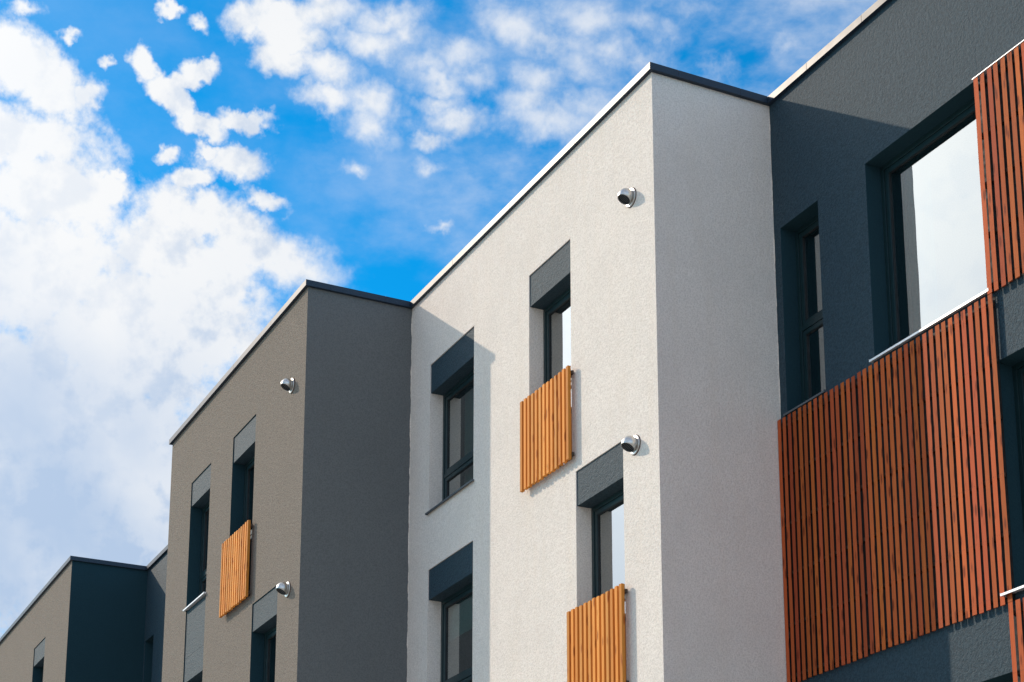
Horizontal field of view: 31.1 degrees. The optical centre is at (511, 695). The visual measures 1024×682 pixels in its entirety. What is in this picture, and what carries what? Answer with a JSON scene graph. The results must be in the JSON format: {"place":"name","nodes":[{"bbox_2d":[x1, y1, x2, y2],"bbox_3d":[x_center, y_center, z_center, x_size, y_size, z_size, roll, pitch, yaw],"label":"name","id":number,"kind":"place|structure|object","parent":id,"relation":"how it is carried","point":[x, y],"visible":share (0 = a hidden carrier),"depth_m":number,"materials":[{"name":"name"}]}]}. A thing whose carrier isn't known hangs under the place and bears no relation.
{"place":"outdoors","nodes":[
{"label":"outdoors","id":0,"kind":"place"},
{"bbox_2d":[142,545,167,681],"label":"apartment block","id":1,"kind":"structure","parent":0,"point":[156,567],"depth_m":40.84,"materials":[{"name":"stucco"},{"name":"metal"}]},
{"bbox_2d":[0,0,876,637],"label":"sky","id":2,"kind":"structure","parent":0,"point":[173,173],"materials":[{"name":"blue"}]},
{"bbox_2d":[407,62,786,681],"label":"apartment block","id":3,"kind":"structure","parent":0,"point":[649,316],"depth_m":22.68,"materials":[{"name":"paint"}]},
{"bbox_2d":[425,370,473,514],"bbox_3d":[-0.778,-3.765,26.833,0.335,1.927,1.612,7,-15,-26],"label":"window","id":4,"kind":"structure","parent":3,"relation":"in","point":[458,403],"depth_m":27.15,"materials":[{"name":"black glass"}]},
{"bbox_2d":[440,582,472,681],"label":"window","id":5,"kind":"structure","parent":3,"relation":"in","point":[456,610],"depth_m":26.43,"materials":[{"name":"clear glass"}]},
{"bbox_2d":[520,365,574,492],"bbox_3d":[0.454,-3.431,23.804,0.099,1.275,1.373,7,-15,-26],"label":"balcony screen","id":6,"kind":"object","parent":3,"relation":"attached to","point":[545,430],"visible":1,"depth_m":23.74,"materials":[{"name":"brown wood"}]},
{"bbox_2d":[543,287,571,477],"bbox_3d":[0.719,-4.090,24.117,0.075,2.583,1.180,7,-15,-26],"label":"window","id":7,"kind":"structure","parent":3,"relation":"in","point":[557,315],"depth_m":24.51,"materials":[{"name":"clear glass"}]},
{"bbox_2d":[567,583,628,681],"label":"balcony screen","id":8,"kind":"object","parent":3,"relation":"attached to","point":[596,639],"visible":1,"depth_m":21.84,"materials":[{"name":"brown wood"}]},
{"bbox_2d":[591,489,626,679],"bbox_3d":[1.288,-1.212,22.239,0.075,2.583,1.185,7,-15,-26],"label":"window","id":9,"kind":"structure","parent":3,"relation":"in","point":[607,517],"depth_m":22.61,"materials":[{"name":"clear glass"}]},
{"bbox_2d":[617,188,635,207],"bbox_3d":[1.376,-6.092,22.454,0.180,0.248,0.248,7,-15,-26],"label":"security camera","id":10,"kind":"object","parent":3,"relation":"attached to","point":[626,197],"depth_m":22.41,"materials":[{"name":"metal"}]},
{"bbox_2d":[621,435,640,455],"bbox_3d":[1.375,-2.969,21.696,0.180,0.248,0.248,7,-15,-26],"label":"wall vent","id":11,"kind":"object","parent":3,"relation":"attached to","point":[631,444],"depth_m":21.65,"materials":[{"name":"metal"}]},
{"bbox_2d":[766,0,1023,681],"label":"apartment block","id":12,"kind":"structure","parent":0,"point":[897,143],"depth_m":20.18,"materials":[{"name":"stucco"},{"name":"cedar wood"},{"name":"metal"}]},
{"bbox_2d":[783,215,826,416],"bbox_3d":[3.570,-4.604,21.996,0.335,2.462,0.822,7,-15,-26],"label":"window","id":13,"kind":"structure","parent":12,"relation":"in","point":[809,291],"depth_m":22.22,"materials":[{"name":"black glass"}]},
{"bbox_2d":[869,98,988,362],"bbox_3d":[4.574,-5.098,20.020,0.352,2.450,1.978,7,-15,-26],"label":"window","id":14,"kind":"structure","parent":12,"relation":"in","point":[935,263],"depth_m":20.22,"materials":[{"name":"clear glass"}]},
{"bbox_2d":[1000,360,1023,597],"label":"window","id":15,"kind":"structure","parent":12,"relation":"in","point":[1018,369],"depth_m":18.57,"materials":[{"name":"clear glass"}]},
{"label":"ground","id":16,"kind":"structure","parent":0,"visible":0},
{"bbox_2d":[0,556,147,681],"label":"apartment block","id":17,"kind":"structure","parent":16,"relation":"on","point":[80,619],"depth_m":41.31,"materials":[{"name":"stucco"},{"name":"metal"},{"name":"glass"}]},
{"bbox_2d":[162,279,411,681],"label":"apartment block","id":18,"kind":"structure","parent":16,"relation":"on","point":[309,477],"depth_m":28.08,"materials":[{"name":"paint"}]},
{"bbox_2d":[183,501,209,611],"bbox_3d":[-5.333,-2.527,31.972,0.340,1.930,1.218,7,-15,-26],"label":"window","id":19,"kind":"structure","parent":18,"relation":"in","point":[205,510],"depth_m":32.42,"materials":[{"name":"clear glass"}]},
{"bbox_2d":[219,520,252,617],"bbox_3d":[-4.424,-2.025,29.577,0.099,1.275,1.373,7,-15,-26],"label":"balcony screen","id":20,"kind":"object","parent":18,"relation":"attached to","point":[234,577],"visible":1,"depth_m":29.49,"materials":[{"name":"brown wood"}]},
{"bbox_2d":[243,456,254,600],"bbox_3d":[-4.156,-2.697,29.886,0.075,2.608,1.170,7,-15,-26],"label":"window","id":21,"kind":"structure","parent":18,"relation":"in","point":[249,467],"depth_m":30.39,"materials":[{"name":"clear glass"}]},
{"bbox_2d":[263,625,276,681],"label":"window","id":22,"kind":"structure","parent":18,"relation":"in","point":[270,636],"depth_m":28.53,"materials":[{"name":"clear glass"}]},
{"bbox_2d":[276,581,290,597],"bbox_3d":[-3.402,-1.589,27.266,0.180,0.248,0.248,7,-15,-26],"label":"security camera","id":23,"kind":"object","parent":18,"relation":"attached to","point":[283,588],"depth_m":27.22,"materials":[{"name":"metal"}]},
{"bbox_2d":[281,378,294,393],"bbox_3d":[-3.441,-4.753,28.116,0.180,0.248,0.248,7,-15,-26],"label":"security camera","id":24,"kind":"object","parent":18,"relation":"attached to","point":[287,384],"depth_m":28.07,"materials":[{"name":"metal"}]}
]}

